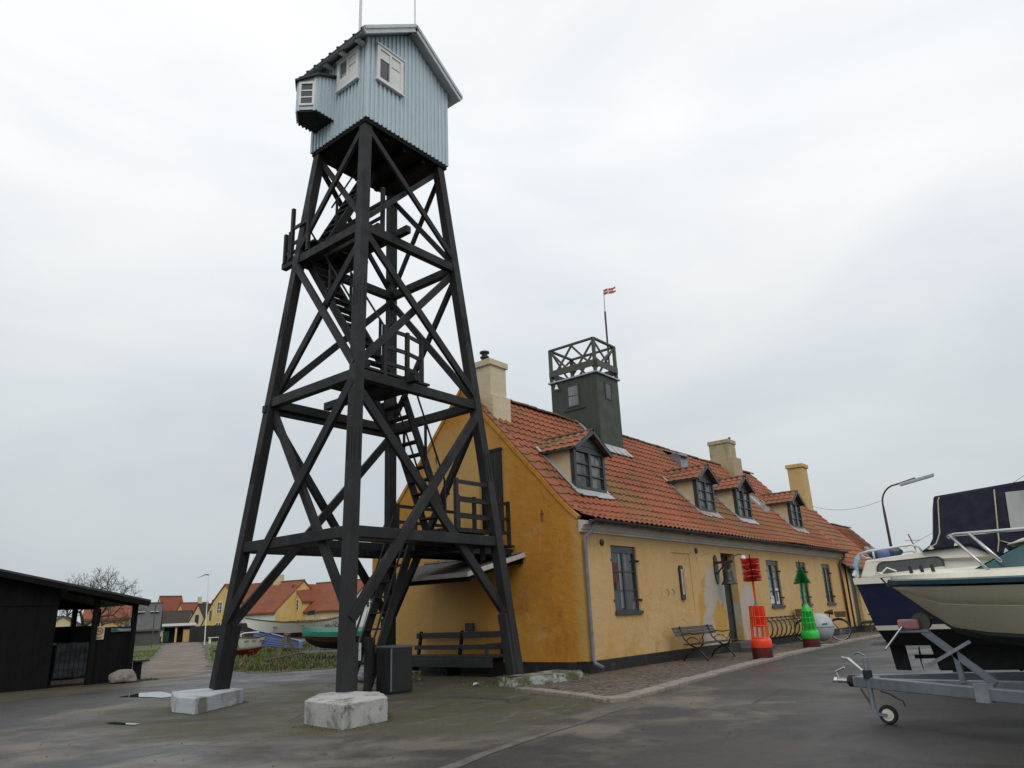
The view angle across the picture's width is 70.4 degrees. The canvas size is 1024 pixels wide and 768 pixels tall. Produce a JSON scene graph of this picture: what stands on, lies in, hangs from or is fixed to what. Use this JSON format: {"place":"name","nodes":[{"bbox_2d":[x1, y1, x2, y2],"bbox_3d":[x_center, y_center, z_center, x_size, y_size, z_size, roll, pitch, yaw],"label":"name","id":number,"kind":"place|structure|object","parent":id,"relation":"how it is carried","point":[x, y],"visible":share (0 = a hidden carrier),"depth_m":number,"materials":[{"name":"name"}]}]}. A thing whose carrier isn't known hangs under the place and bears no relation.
{"place":"outdoors","nodes":[
{"label":"outdoors","id":0,"kind":"place"},
{"bbox_2d":[158,596,182,610],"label":"village house","id":1,"kind":"structure","parent":0,"point":[171,603],"depth_m":130.89,"materials":[{"name":"orange tile"}]},
{"bbox_2d":[140,642,211,679],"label":"gravel path","id":2,"kind":"structure","parent":0,"point":[177,659],"depth_m":30.13,"materials":[{"name":"beige gravel"}]},
{"bbox_2d":[131,678,157,681],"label":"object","id":3,"kind":"object","parent":2,"relation":"on","point":[145,679],"visible":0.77,"depth_m":20.13,"materials":[{"name":"green plant"}]},
{"bbox_2d":[168,633,182,641],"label":"shrub","id":4,"kind":"object","parent":2,"relation":"on","point":[178,638],"visible":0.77,"depth_m":81.66,"materials":[{"name":"green plant"}]},
{"bbox_2d":[162,623,195,642],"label":"carport","id":5,"kind":"object","parent":2,"relation":"on","point":[174,629],"visible":0.53,"depth_m":81.66,"materials":[{"name":"white paint"}]},
{"bbox_2d":[182,629,189,641],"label":"yellow shed","id":6,"kind":"structure","parent":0,"point":[186,632],"depth_m":80.01,"materials":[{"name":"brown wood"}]},
{"bbox_2d":[176,597,208,611],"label":"village house","id":7,"kind":"structure","parent":0,"point":[187,606],"depth_m":114.30,"materials":[{"name":"tile"}]},
{"bbox_2d":[209,645,258,660],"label":"trackside grass","id":8,"kind":"structure","parent":0,"point":[212,647],"depth_m":39.55,"materials":[{"name":"green plant"}]},
{"bbox_2d":[203,638,363,672],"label":"meadow","id":9,"kind":"structure","parent":0,"point":[302,639],"depth_m":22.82,"materials":[{"name":"green plant"}]},
{"bbox_2d":[252,630,302,648],"bbox_3d":[-12.206,13.311,37.849,2.449,0.828,1.245,5,-18,-4],"label":"tarped boat","id":10,"kind":"object","parent":9,"relation":"on","point":[272,640],"visible":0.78,"depth_m":37.30,"materials":[{"name":"blue paint"}]},
{"bbox_2d":[238,619,317,638],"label":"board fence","id":11,"kind":"object","parent":9,"relation":"on","point":[244,627],"visible":0.17,"depth_m":73.70,"materials":[{"name":"wood"}]},
{"bbox_2d":[264,652,302,660],"bbox_3d":[-8.456,10.300,27.538,1.906,0.270,0.140,13,-23,-40],"label":"timber plank","id":12,"kind":"object","parent":9,"relation":"on","point":[282,656],"visible":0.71,"depth_m":27.31,"materials":[{"name":"wood"}]},
{"bbox_2d":[274,633,296,655],"bbox_3d":[-9.509,11.026,30.595,0.922,1.018,0.800,7,-20,-28],"label":"trestle","id":13,"kind":"object","parent":9,"relation":"on","point":[287,637],"visible":0.76,"depth_m":30.48,"materials":[{"name":"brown wood"}]},
{"bbox_2d":[245,616,338,647],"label":"wooden boat","id":14,"kind":"object","parent":9,"relation":"on","point":[293,628],"visible":0.7,"depth_m":42.85,"materials":[{"name":"white paint"}]},
{"bbox_2d":[307,609,315,626],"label":"marker flag","id":15,"kind":"object","parent":9,"relation":"on","point":[312,612],"visible":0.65,"depth_m":42.45,"materials":[{"name":"black fabric"}]},
{"bbox_2d":[302,626,370,652],"bbox_3d":[-6.176,9.861,27.794,3.632,1.216,1.576,0,-18,-8],"label":"covered boat","id":16,"kind":"object","parent":9,"relation":"on","point":[322,637],"visible":0.28,"depth_m":27.44,"materials":[{"name":"fabric"}]},
{"bbox_2d":[291,579,363,620],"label":"village house","id":17,"kind":"structure","parent":0,"point":[321,598],"depth_m":86.61,"materials":[{"name":"tile"}]},
{"bbox_2d":[356,577,371,626],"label":"village house","id":18,"kind":"structure","parent":0,"point":[367,607],"depth_m":66.01,"materials":[{"name":"white paint"}]},
{"bbox_2d":[366,598,371,607],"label":"window","id":19,"kind":"structure","parent":18,"relation":"in","point":[368,605],"depth_m":66.11,"materials":[{"name":"white paint"}]},
{"bbox_2d":[0,637,1023,767],"bbox_3d":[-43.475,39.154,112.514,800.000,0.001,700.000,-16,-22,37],"label":"ground","id":20,"kind":"structure","parent":0,"point":[835,725],"depth_m":8.93,"materials":[{"name":"grey asphalt"}]},
{"bbox_2d":[0,569,150,692],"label":"open shed","id":21,"kind":"structure","parent":20,"relation":"on","point":[31,633],"depth_m":19.08,"materials":[{"name":"brown wood"}]},
{"bbox_2d":[47,642,88,684],"bbox_3d":[-12.509,7.807,20.299,0.966,1.100,0.890,-16,-22,37],"label":"liquid container","id":22,"kind":"object","parent":21,"relation":"on","point":[68,663],"visible":0.77,"depth_m":19.99,"materials":[{"name":"plastic"}]},
{"bbox_2d":[96,626,104,639],"bbox_3d":[-11.375,6.860,20.004,0.038,0.350,0.260,-16,-22,37],"label":"no smoking sign","id":23,"kind":"object","parent":21,"relation":"attached to","point":[100,632],"visible":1,"depth_m":20.02,"materials":[{"name":"paint"}]},
{"bbox_2d":[111,628,130,631],"bbox_3d":[-10.974,6.937,20.487,0.043,0.095,0.640,-16,-22,37],"label":"shed sign","id":24,"kind":"object","parent":21,"relation":"attached to","point":[119,629],"visible":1,"depth_m":20.41,"materials":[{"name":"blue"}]},
{"bbox_2d":[108,669,136,682],"bbox_3d":[-10.581,7.928,19.744,0.590,0.313,0.688,-16,-22,37],"label":"boulder","id":25,"kind":"object","parent":20,"relation":"on","point":[123,675],"visible":1,"depth_m":19.57,"materials":[{"name":"stone"}]},
{"bbox_2d":[108,722,139,724],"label":"puddle water","id":26,"kind":"structure","parent":20,"relation":"on","point":[123,723],"depth_m":10.79,"materials":[{"name":"grey liquid"}]},
{"bbox_2d":[131,659,149,679],"bbox_3d":[-10.414,8.001,20.286,0.320,0.550,0.380,-16,-22,37],"label":"stub bench","id":27,"kind":"object","parent":20,"relation":"on","point":[137,666],"visible":0.86,"depth_m":20.20,"materials":[{"name":"paint"}]},
{"bbox_2d":[120,692,171,697],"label":"puddle","id":28,"kind":"object","parent":20,"relation":"on","point":[156,694],"visible":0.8,"depth_m":15.42,"materials":[{"name":"grey liquid"}]},
{"bbox_2d":[132,641,161,667],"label":"grass verge","id":29,"kind":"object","parent":20,"relation":"on","point":[144,647],"depth_m":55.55,"materials":[{"name":"green plant"}]},
{"bbox_2d":[56,615,81,626],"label":"garden hut","id":30,"kind":"object","parent":29,"relation":"on","point":[63,621],"visible":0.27,"depth_m":41.39,"materials":[{"name":"beige paint"}]},
{"bbox_2d":[57,566,143,626],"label":"bare tree","id":31,"kind":"object","parent":29,"relation":"on","point":[82,623],"visible":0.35,"depth_m":50.03,"materials":[{"name":"brown plant"}]},
{"bbox_2d":[83,605,131,626],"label":"village house","id":32,"kind":"structure","parent":29,"relation":"on","point":[87,615],"depth_m":58.09,"materials":[{"name":"tile"}]},
{"bbox_2d":[134,602,163,645],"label":"village house","id":33,"kind":"structure","parent":29,"relation":"on","point":[144,626],"depth_m":71.95,"materials":[{"name":"wood"}]},
{"bbox_2d":[151,604,156,647],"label":"lamp post","id":34,"kind":"object","parent":29,"relation":"on","point":[153,625],"visible":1,"depth_m":60.10,"materials":[{"name":"grey metal"}]},
{"bbox_2d":[162,631,169,642],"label":"wheeled bin","id":35,"kind":"object","parent":20,"relation":"on","point":[165,637],"visible":1,"depth_m":80.52,"materials":[{"name":"green plastic"}]},
{"bbox_2d":[160,610,192,640],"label":"village house","id":36,"kind":"structure","parent":20,"relation":"on","point":[178,616],"depth_m":96.73,"materials":[{"name":"grey tile"}]},
{"bbox_2d":[188,603,210,625],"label":"village house","id":37,"kind":"structure","parent":20,"relation":"on","point":[198,615],"depth_m":95.31,"materials":[{"name":"beige paint"}]},
{"bbox_2d":[195,615,198,623],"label":"window","id":38,"kind":"structure","parent":37,"relation":"in","point":[196,616],"depth_m":95.00,"materials":[{"name":"grey glass"}]},
{"bbox_2d":[170,688,242,713],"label":"footing block","id":39,"kind":"structure","parent":20,"relation":"on","point":[195,701],"depth_m":12.30,"materials":[{"name":"white concrete"}]},
{"bbox_2d":[164,701,251,715],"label":"footing weeds","id":40,"kind":"object","parent":20,"relation":"on","point":[243,702],"visible":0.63,"depth_m":12.69,"materials":[{"name":"green plant"}]},
{"bbox_2d":[202,641,275,665],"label":"grass strip","id":41,"kind":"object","parent":20,"relation":"on","point":[211,644],"depth_m":49.18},
{"bbox_2d":[198,574,208,644],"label":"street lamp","id":42,"kind":"object","parent":41,"relation":"on","point":[206,609],"visible":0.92,"depth_m":61.95,"materials":[{"name":"white metal"}]},
{"bbox_2d":[189,625,220,641],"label":"board fence","id":43,"kind":"object","parent":41,"relation":"on","point":[196,633],"visible":0.56,"depth_m":77.54,"materials":[{"name":"black wood"}]},
{"bbox_2d":[201,600,212,625],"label":"village house","id":44,"kind":"structure","parent":41,"relation":"on","point":[209,616],"depth_m":89.10,"materials":[{"name":"yellow paint"}]},
{"bbox_2d":[209,610,211,620],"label":"window","id":45,"kind":"structure","parent":44,"relation":"in","point":[210,612],"depth_m":88.85,"materials":[{"name":"grey glass"}]},
{"bbox_2d":[213,645,263,656],"bbox_3d":[-12.011,11.789,31.927,2.128,0.443,1.014,6,-19,-24],"label":"rowing dinghy","id":46,"kind":"object","parent":41,"relation":"on","point":[248,651],"visible":0.56,"depth_m":31.84,"materials":[{"name":"red paint"}]},
{"bbox_2d":[238,631,270,647],"bbox_3d":[-13.249,13.152,37.186,1.732,0.887,0.964,6,-20,-26],"label":"white launch","id":47,"kind":"object","parent":41,"relation":"on","point":[245,642],"visible":0.83,"depth_m":36.84,"materials":[{"name":"paint"}]},
{"bbox_2d":[210,575,311,625],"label":"village house","id":48,"kind":"structure","parent":41,"relation":"on","point":[277,600],"depth_m":87.10,"materials":[{"name":"yellow paint"}]},
{"bbox_2d":[293,713,394,731],"bbox_3d":[-2.182,4.704,10.186,1.256,0.014,2.133,-7,-18,15],"label":"footing moss","id":49,"kind":"object","parent":20,"relation":"on","point":[311,726],"visible":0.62,"depth_m":9.56,"materials":[{"name":"green plant"}]},
{"bbox_2d":[304,691,387,729],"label":"footing block","id":50,"kind":"structure","parent":20,"relation":"on","point":[341,711],"depth_m":9.72,"materials":[{"name":"concrete"}]},
{"bbox_2d":[209,24,523,692],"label":"lookout tower","id":51,"kind":"structure","parent":20,"relation":"on","point":[374,102],"depth_m":15.48,"materials":[{"name":"grey paint"}]},
{"bbox_2d":[335,44,360,94],"bbox_3d":[-3.735,-7.140,16.525,0.820,0.890,0.095,-16,-22,37],"label":"cabin window","id":52,"kind":"structure","parent":51,"relation":"in","point":[347,68],"depth_m":16.50,"materials":[{"name":"white paint"}]},
{"bbox_2d":[359,0,361,29],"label":"pole mast","id":53,"kind":"object","parent":51,"relation":"on","point":[360,13],"depth_m":17.93,"materials":[{"name":"white metal"}]},
{"bbox_2d":[358,611,367,660],"bbox_3d":[-2.823,4.773,13.788,0.160,0.883,0.261,-16,-22,37],"label":"drainpipe","id":54,"kind":"object","parent":51,"relation":"hanging from","point":[359,657],"visible":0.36,"depth_m":13.60,"materials":[{"name":"white metal"}]},
{"bbox_2d":[375,41,404,97],"bbox_3d":[-2.792,-7.200,16.646,0.095,1.020,0.840,-16,-22,37],"label":"cabin window","id":55,"kind":"structure","parent":51,"relation":"in","point":[389,66],"depth_m":16.63,"materials":[{"name":"white paint"}]},
{"bbox_2d":[360,670,421,683],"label":"footing block","id":56,"kind":"structure","parent":20,"relation":"on","point":[416,675],"depth_m":16.32,"materials":[{"name":"concrete"}]},
{"bbox_2d":[376,645,412,694],"bbox_3d":[-2.234,5.432,13.835,0.512,0.850,0.566,12,-23,-39],"label":"litter bin","id":57,"kind":"object","parent":20,"relation":"on","point":[394,671],"visible":1,"depth_m":13.66,"materials":[{"name":"black metal"}]},
{"bbox_2d":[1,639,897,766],"bbox_3d":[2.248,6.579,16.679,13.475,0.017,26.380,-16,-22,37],"label":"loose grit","id":58,"kind":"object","parent":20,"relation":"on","point":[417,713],"visible":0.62,"depth_m":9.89,"materials":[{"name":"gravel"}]},
{"bbox_2d":[412,630,503,676],"bbox_3d":[-1.443,6.510,17.576,3.100,1.006,0.680,-16,-22,37],"label":"bench","id":59,"kind":"object","parent":20,"relation":"on","point":[452,664],"depth_m":17.34,"materials":[{"name":"paint"}]},
{"bbox_2d":[448,680,516,688],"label":"yard grass","id":60,"kind":"structure","parent":20,"relation":"on","point":[463,684],"depth_m":14.45,"materials":[{"name":"green plant"}]},
{"bbox_2d":[439,706,632,767],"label":"road joint","id":61,"kind":"object","parent":20,"relation":"on","point":[463,762],"visible":1,"depth_m":7.57,"materials":[{"name":"grey concrete"}]},
{"bbox_2d":[495,669,583,686],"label":"footing block","id":62,"kind":"structure","parent":20,"relation":"on","point":[548,676],"depth_m":14.12,"materials":[{"name":"concrete"}]},
{"bbox_2d":[371,337,857,673],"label":"harbour house","id":63,"kind":"structure","parent":20,"relation":"on","point":[613,527],"depth_m":19.39,"materials":[{"name":"paint"}]},
{"bbox_2d":[465,623,473,630],"bbox_3d":[-1.052,6.018,17.972,0.250,0.190,0.080,-16,-22,37],"label":"socket box","id":64,"kind":"object","parent":63,"relation":"attached to","point":[469,626],"visible":1,"depth_m":17.93,"materials":[{"name":"paint"}]},
{"bbox_2d":[481,489,487,529],"bbox_3d":[-0.492,2.818,18.671,0.730,2.020,0.050,-16,-22,37],"label":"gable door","id":65,"kind":"structure","parent":63,"relation":"in","point":[484,523],"depth_m":18.64,"materials":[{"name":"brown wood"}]},
{"bbox_2d":[489,447,503,530],"bbox_3d":[-0.391,2.687,18.406,0.420,2.140,0.070,-16,-22,37],"label":"door leaf","id":66,"kind":"structure","parent":63,"relation":"in","point":[495,454],"depth_m":18.46,"materials":[{"name":"wood"}]},
{"bbox_2d":[603,287,615,374],"bbox_3d":[3.586,-1.851,25.914,0.504,3.575,0.079,-4,-18,4],"label":"flag pole","id":67,"kind":"object","parent":63,"relation":"on","point":[608,291],"visible":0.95,"depth_m":26.10,"materials":[{"name":"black metal"}]},
{"bbox_2d":[610,545,643,614],"bbox_3d":[2.750,4.762,17.652,0.160,1.605,1.280,-16,-22,37],"label":"window","id":68,"kind":"structure","parent":63,"relation":"in","point":[631,601],"depth_m":17.78,"materials":[{"name":"grey glass"}]},
{"bbox_2d":[678,565,685,599],"bbox_3d":[4.641,5.410,19.782,0.074,0.900,0.200,-16,-22,37],"label":"wall thermometer","id":69,"kind":"object","parent":63,"relation":"attached to","point":[681,582],"depth_m":19.74,"materials":[{"name":"paint"}]},
{"bbox_2d":[713,555,737,585],"bbox_3d":[6.296,5.478,21.388,0.625,0.910,0.490,-16,-22,37],"label":"ship bell","id":70,"kind":"object","parent":63,"relation":"attached to","point":[729,579],"visible":1,"depth_m":21.33,"materials":[{"name":"black metal"}]},
{"bbox_2d":[720,554,737,640],"bbox_3d":[6.503,6.518,22.223,0.080,2.560,1.020,-16,-22,37],"label":"door","id":71,"kind":"structure","parent":63,"relation":"in","point":[728,591],"depth_m":22.34,"materials":[{"name":"green paint"}]},
{"bbox_2d":[765,560,785,607],"bbox_3d":[9.005,6.865,24.924,0.160,1.565,1.240,-16,-22,37],"label":"window","id":72,"kind":"structure","parent":63,"relation":"in","point":[772,571],"depth_m":25.05,"materials":[{"name":"grey glass"}]},
{"bbox_2d":[766,615,800,638],"bbox_3d":[9.142,8.110,24.240,0.419,0.698,3.600,-16,-22,37],"label":"bicycle rack","id":73,"kind":"object","parent":63,"relation":"attached to","point":[784,636],"visible":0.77,"depth_m":24.00,"materials":[{"name":"black metal"}]},
{"bbox_2d":[795,562,813,605],"bbox_3d":[10.855,7.464,27.083,0.160,1.585,1.170,-16,-22,37],"label":"window","id":74,"kind":"structure","parent":63,"relation":"in","point":[801,564],"depth_m":27.22,"materials":[{"name":"green paint"}]},
{"bbox_2d":[821,564,836,604],"bbox_3d":[12.724,8.078,29.261,0.160,1.585,1.140,-16,-22,37],"label":"window","id":75,"kind":"structure","parent":63,"relation":"in","point":[825,571],"depth_m":29.38,"materials":[{"name":"green paint"}]},
{"bbox_2d":[515,634,881,702],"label":"kerb","id":76,"kind":"structure","parent":20,"relation":"on","point":[648,691],"depth_m":12.81,"materials":[{"name":"concrete"}]},
{"bbox_2d":[785,463,874,631],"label":"annex house","id":77,"kind":"structure","parent":20,"relation":"on","point":[846,537],"depth_m":36.30,"materials":[{"name":"yellow paint"}]},
{"bbox_2d":[849,575,861,625],"bbox_3d":[15.107,9.587,32.079,0.055,2.200,1.150,-16,-22,37],"label":"door","id":78,"kind":"structure","parent":77,"relation":"in","point":[854,593],"depth_m":32.27,"materials":[{"name":"green paint"}]},
{"bbox_2d":[882,473,933,546],"bbox_3d":[16.321,6.733,29.021,2.132,6.075,0.261,-14,-21,33],"label":"street lamp","id":79,"kind":"object","parent":20,"relation":"on","point":[908,481],"visible":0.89,"depth_m":29.80,"materials":[{"name":"grey metal"}]},
{"bbox_2d":[832,613,1023,723],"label":"boat trailer","id":80,"kind":"object","parent":20,"relation":"on","point":[979,684],"visible":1,"depth_m":7.84,"materials":[{"name":"metal"}]},
{"bbox_2d":[875,527,1023,645],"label":"motor boat","id":81,"kind":"object","parent":80,"relation":"on","point":[991,609],"visible":1,"depth_m":7.26,"materials":[{"name":"white plastic"}]},
{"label":"timber block","id":82,"kind":"object","parent":20,"relation":"on","visible":0},
{"bbox_2d":[853,481,1023,669],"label":"cabin cruiser","id":83,"kind":"object","parent":82,"relation":"on","point":[994,507],"visible":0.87,"depth_m":11.92,"materials":[{"name":"blue plastic"}]},
{"bbox_2d":[852,554,859,577],"bbox_3d":[5.912,3.147,12.494,0.218,0.422,0.118,5,-19,-23],"label":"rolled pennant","id":84,"kind":"object","parent":83,"relation":"attached to","point":[856,562],"visible":0.99,"depth_m":12.48,"materials":[{"name":"blue fabric"}]},
{"bbox_2d":[868,548,902,558],"bbox_3d":[6.539,2.964,12.702,0.550,0.203,0.198,-12,-20,26],"label":"fender","id":85,"kind":"object","parent":83,"relation":"on","point":[888,553],"visible":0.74,"depth_m":12.62,"materials":[{"name":"blue paint"}]},
{"bbox_2d":[877,556,944,573],"bbox_3d":[6.610,3.033,12.052,1.011,0.286,0.104,-11,-20,26],"label":"cabin window","id":86,"kind":"structure","parent":83,"relation":"in","point":[899,565],"depth_m":12.05,"materials":[{"name":"grey glass"}]},
{"bbox_2d":[905,534,919,551],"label":"signal mast","id":87,"kind":"object","parent":83,"relation":"on","point":[911,540],"visible":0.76,"depth_m":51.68,"materials":[{"name":"grey metal"}]},
{"bbox_2d":[0,0,1023,622],"label":"sky","id":88,"kind":"structure","parent":0,"point":[804,219],"materials":[{"name":"white"}]},
{"bbox_2d":[517,629,879,695],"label":"pavement","id":89,"kind":"structure","parent":0,"point":[616,682],"depth_m":15.14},
{"bbox_2d":[671,624,735,660],"bbox_3d":[5.071,6.698,18.834,0.747,0.856,2.360,-16,-22,37],"label":"garden bench","id":90,"kind":"object","parent":89,"relation":"on","point":[703,629],"visible":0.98,"depth_m":18.90,"materials":[{"name":"paint"}]},
{"bbox_2d":[740,554,773,658],"bbox_3d":[6.135,5.567,18.239,0.510,2.510,0.510,-16,-22,37],"label":"spar buoy","id":91,"kind":"object","parent":89,"relation":"on","point":[762,646],"visible":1,"depth_m":18.05,"materials":[{"name":"metal"}]},
{"bbox_2d":[793,561,820,647],"bbox_3d":[8.829,6.601,21.842,0.536,2.510,0.544,-16,-22,37],"label":"spar buoy","id":92,"kind":"object","parent":89,"relation":"on","point":[810,637],"visible":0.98,"depth_m":21.57,"materials":[{"name":"metal"}]},
{"bbox_2d":[806,613,837,643],"bbox_3d":[9.885,7.837,23.275,0.848,0.940,0.848,-16,-22,37],"label":"round tank","id":93,"kind":"object","parent":89,"relation":"on","point":[824,625],"visible":0.72,"depth_m":22.95,"materials":[{"name":"grey metal"}]},
{"bbox_2d":[794,609,851,640],"bbox_3d":[10.689,8.310,25.065,1.823,1.099,0.580,-12,-20,27],"label":"bicycle","id":94,"kind":"object","parent":89,"relation":"on","point":[829,612],"visible":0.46,"depth_m":24.86,"materials":[{"name":"black metal"}]},
{"bbox_2d":[857,614,875,631],"bbox_3d":[15.916,10.160,30.920,1.810,0.762,1.800,-16,-22,37],"label":"picnic table","id":95,"kind":"object","parent":89,"relation":"on","point":[869,622],"visible":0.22,"depth_m":30.78,"materials":[{"name":"brown wood"}]}
]}

